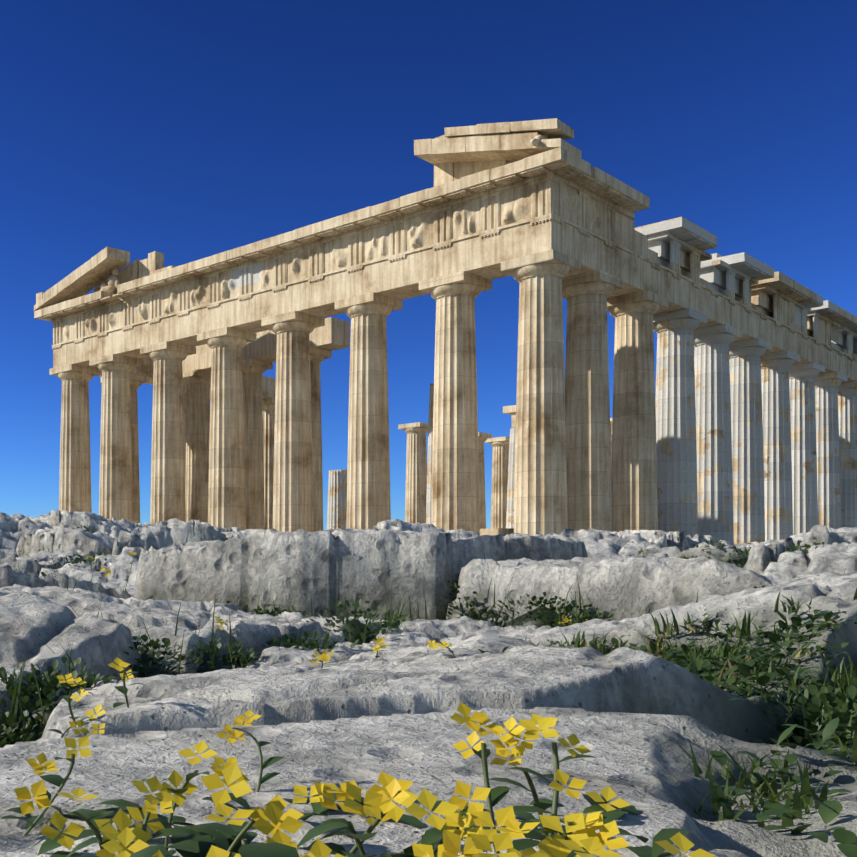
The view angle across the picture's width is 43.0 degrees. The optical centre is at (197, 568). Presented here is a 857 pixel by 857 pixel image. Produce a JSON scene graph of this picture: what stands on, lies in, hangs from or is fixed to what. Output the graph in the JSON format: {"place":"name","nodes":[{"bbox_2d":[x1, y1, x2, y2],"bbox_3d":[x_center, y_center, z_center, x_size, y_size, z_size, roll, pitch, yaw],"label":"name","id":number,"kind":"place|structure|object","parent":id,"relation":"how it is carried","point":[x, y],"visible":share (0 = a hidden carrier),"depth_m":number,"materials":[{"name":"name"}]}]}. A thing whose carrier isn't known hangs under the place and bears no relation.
{"place":"outdoors","nodes":[
{"label":"outdoors","id":0,"kind":"place"},
{"bbox_2d":[0,509,856,856],"bbox_3d":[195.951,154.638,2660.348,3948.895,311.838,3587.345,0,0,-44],"label":"terrain","id":1,"kind":"structure","parent":0,"point":[636,723],"depth_m":2.17,"materials":[{"name":"stone"}]},
{"bbox_2d":[1,556,690,856],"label":"leaves","id":2,"kind":"object","parent":1,"relation":"on","point":[199,840],"depth_m":0.78,"materials":[{"name":"green plant"}]},
{"bbox_2d":[14,551,716,856],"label":"yellow flowers","id":3,"kind":"object","parent":1,"relation":"on","point":[589,839],"visible":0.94,"depth_m":0.64,"materials":[{"name":"yellow plant"}]},
{"bbox_2d":[0,525,856,856],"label":"weed rosettes","id":4,"kind":"object","parent":1,"relation":"on","point":[838,705],"visible":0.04,"depth_m":2.42,"materials":[{"name":"green plant"}]},
{"bbox_2d":[0,517,856,827],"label":"grass tufts","id":5,"kind":"object","parent":1,"relation":"on","point":[798,799],"visible":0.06,"depth_m":2.26,"materials":[{"name":"green plant"}]},
{"bbox_2d":[11,553,856,749],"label":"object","id":6,"kind":"object","parent":1,"relation":"on","point":[524,621],"visible":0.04,"depth_m":3.27,"materials":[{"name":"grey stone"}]},
{"bbox_2d":[480,528,513,536],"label":"stone block","id":7,"kind":"structure","parent":1,"relation":"on","point":[503,532],"depth_m":45.77,"materials":[{"name":"stone"}]},
{"bbox_2d":[49,363,100,511],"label":"column","id":8,"kind":"structure","parent":7,"relation":"on","point":[75,478],"depth_m":59.30,"materials":[{"name":"stone"}]},
{"bbox_2d":[89,354,141,521],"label":"column","id":9,"kind":"structure","parent":7,"relation":"on","point":[115,491],"depth_m":56.64,"materials":[{"name":"stone"}]},
{"bbox_2d":[101,373,148,523],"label":"column","id":10,"kind":"structure","parent":7,"relation":"on","point":[136,381],"depth_m":62.05,"materials":[{"name":"stone"}]},
{"bbox_2d":[140,341,195,523],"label":"column","id":11,"kind":"structure","parent":7,"relation":"on","point":[168,501],"depth_m":53.52,"materials":[{"name":"stone"}]},
{"bbox_2d":[34,147,590,367],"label":"entablature","id":12,"kind":"structure","parent":11,"relation":"on","point":[484,223],"depth_m":44.78,"materials":[{"name":"stone"}]},
{"bbox_2d":[97,269,119,292],"bbox_3d":[-4.984,-15.506,56.736,0.600,1.267,2.197,0,0,-44],"label":"dionysos statue","id":13,"kind":"object","parent":12,"relation":"on","point":[113,283],"visible":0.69,"depth_m":56.16,"materials":[{"name":"stone"}]},
{"bbox_2d":[34,118,581,310],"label":"pediment fragments","id":14,"kind":"object","parent":12,"relation":"on","point":[453,154],"visible":0.69,"depth_m":40.48,"materials":[{"name":"stone"}]},
{"bbox_2d":[531,133,548,145],"bbox_3d":[12.240,-15.461,37.441,1.068,0.748,0.440,0,0,-44],"label":"statue horse head","id":15,"kind":"object","parent":14,"relation":"attached to","point":[536,140],"visible":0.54,"depth_m":37.24},
{"bbox_2d":[183,382,186,465],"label":"column","id":16,"kind":"structure","parent":7,"relation":"on","point":[185,399],"depth_m":64.88,"materials":[{"name":"stone"}]},
{"bbox_2d":[183,369,210,522],"bbox_3d":[0.034,-6.633,61.254,1.792,9.700,1.792,0,0,-44],"label":"column","id":17,"kind":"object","parent":7,"relation":"on","point":[197,382],"visible":0.75,"depth_m":60.64,"materials":[{"name":"stone"}]},
{"bbox_2d":[197,327,256,529],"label":"column","id":18,"kind":"structure","parent":7,"relation":"on","point":[226,491],"depth_m":50.40,"materials":[{"name":"stone"}]},
{"bbox_2d":[242,358,272,529],"bbox_3d":[2.920,-6.633,58.217,1.792,9.700,1.792,0,0,-44],"label":"column","id":19,"kind":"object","parent":7,"relation":"on","point":[253,370],"visible":0.6,"depth_m":57.58,"materials":[{"name":"stone"}]},
{"bbox_2d":[262,397,274,529],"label":"column","id":20,"kind":"structure","parent":7,"relation":"on","point":[268,404],"depth_m":70.63,"materials":[{"name":"stone"}]},
{"bbox_2d":[261,311,324,531],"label":"column","id":21,"kind":"structure","parent":7,"relation":"on","point":[293,484],"depth_m":47.29,"materials":[{"name":"stone"}]},
{"bbox_2d":[310,347,331,531],"bbox_3d":[5.806,-6.633,55.179,1.792,9.700,1.792,0,0,-44],"label":"column","id":22,"kind":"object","parent":7,"relation":"on","point":[318,356],"visible":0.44,"depth_m":54.60,"materials":[{"name":"stone"}]},
{"bbox_2d":[327,469,346,529],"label":"column stub","id":23,"kind":"object","parent":7,"relation":"on","point":[337,503],"visible":0.67,"depth_m":75.82,"materials":[{"name":"stone"}]},
{"bbox_2d":[335,292,402,529],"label":"column","id":24,"kind":"structure","parent":7,"relation":"on","point":[368,487],"depth_m":44.18,"materials":[{"name":"stone"}]},
{"bbox_2d":[398,422,427,522],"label":"column","id":25,"kind":"structure","parent":7,"relation":"on","point":[416,482],"depth_m":82.55,"materials":[{"name":"stone"}]},
{"bbox_2d":[426,383,433,523],"bbox_3d":[11.572,-5.280,49.111,1.657,6.995,1.657,0,0,-44],"label":"column","id":26,"kind":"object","parent":7,"relation":"on","point":[429,466],"visible":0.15,"depth_m":48.96,"materials":[{"name":"stone"}]},
{"bbox_2d":[419,271,491,534],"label":"column","id":27,"kind":"structure","parent":7,"relation":"on","point":[455,482],"depth_m":41.06,"materials":[{"name":"stone"}]},
{"bbox_2d":[478,432,491,528],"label":"column","id":28,"kind":"structure","parent":7,"relation":"on","point":[483,437],"depth_m":88.48,"materials":[{"name":"stone"}]},
{"bbox_2d":[485,436,509,527],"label":"column","id":29,"kind":"structure","parent":7,"relation":"on","point":[500,454],"depth_m":91.42,"materials":[{"name":"stone"}]},
{"bbox_2d":[506,427,515,528],"bbox_3d":[14.458,-4.031,46.074,1.657,4.497,1.657,0,0,-44],"label":"column","id":30,"kind":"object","parent":7,"relation":"on","point":[510,496],"visible":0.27,"depth_m":45.90,"materials":[{"name":"stone"}]},
{"bbox_2d":[501,249,580,535],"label":"column","id":31,"kind":"structure","parent":7,"relation":"on","point":[540,499],"depth_m":38.38,"materials":[{"name":"stone"}]},
{"bbox_2d":[562,270,623,531],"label":"column","id":32,"kind":"structure","parent":7,"relation":"on","point":[588,443],"depth_m":40.93,"materials":[{"name":"stone"}]},
{"bbox_2d":[607,290,667,531],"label":"column","id":33,"kind":"structure","parent":7,"relation":"on","point":[634,481],"depth_m":43.90,"materials":[{"name":"stone"}]},
{"bbox_2d":[653,308,707,537],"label":"column","id":34,"kind":"structure","parent":7,"relation":"on","point":[677,496],"depth_m":46.85,"materials":[{"name":"stone"}]},
{"bbox_2d":[693,324,741,543],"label":"column","id":35,"kind":"structure","parent":7,"relation":"on","point":[713,434],"depth_m":49.80,"materials":[{"name":"stone"}]},
{"bbox_2d":[729,338,772,544],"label":"column","id":36,"kind":"structure","parent":7,"relation":"on","point":[747,443],"depth_m":52.74,"materials":[{"name":"stone"}]},
{"bbox_2d":[761,350,799,540],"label":"column","id":37,"kind":"structure","parent":7,"relation":"on","point":[777,458],"depth_m":55.69,"materials":[{"name":"stone"}]},
{"bbox_2d":[789,361,824,534],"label":"column","id":38,"kind":"structure","parent":7,"relation":"on","point":[802,376],"depth_m":58.64,"materials":[{"name":"stone"}]},
{"bbox_2d":[814,372,847,528],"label":"column","id":39,"kind":"structure","parent":7,"relation":"on","point":[827,448],"depth_m":61.60,"materials":[{"name":"stone"}]},
{"bbox_2d":[549,165,856,381],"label":"entablature","id":40,"kind":"structure","parent":39,"relation":"on","point":[597,208],"depth_m":42.12,"materials":[{"name":"beige stone"}]},
{"bbox_2d":[634,217,856,360],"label":"entablature","id":41,"kind":"structure","parent":40,"relation":"on","point":[746,281],"depth_m":51.06,"materials":[{"name":"stone"}]},
{"bbox_2d":[837,381,856,527],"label":"column","id":42,"kind":"structure","parent":7,"relation":"on","point":[847,405],"depth_m":64.54,"materials":[{"name":"stone"}]},
{"bbox_2d":[226,539,852,757],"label":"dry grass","id":43,"kind":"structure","parent":1,"relation":"on","point":[732,674],"depth_m":3.12,"materials":[{"name":"green plant"}]},
{"bbox_2d":[0,0,856,529],"label":"sky","id":44,"kind":"structure","parent":0,"point":[187,131],"materials":[{"name":"blue"}]},
{"bbox_2d":[610,436,611,463],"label":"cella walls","id":45,"kind":"structure","parent":0,"point":[611,447],"depth_m":94.19,"materials":[{"name":"beige stone"}]},
{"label":"column","id":46,"kind":"object","parent":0,"visible":0},
{"bbox_2d":[97,317,612,435],"bbox_3d":[28.272,-14.858,73.642,68.200,6.750,32.040,0,0,-44],"label":"entablature","id":47,"kind":"object","parent":46,"relation":"on","point":[332,334],"visible":0.19,"depth_m":56.97,"materials":[{"name":"stone"}]}
]}

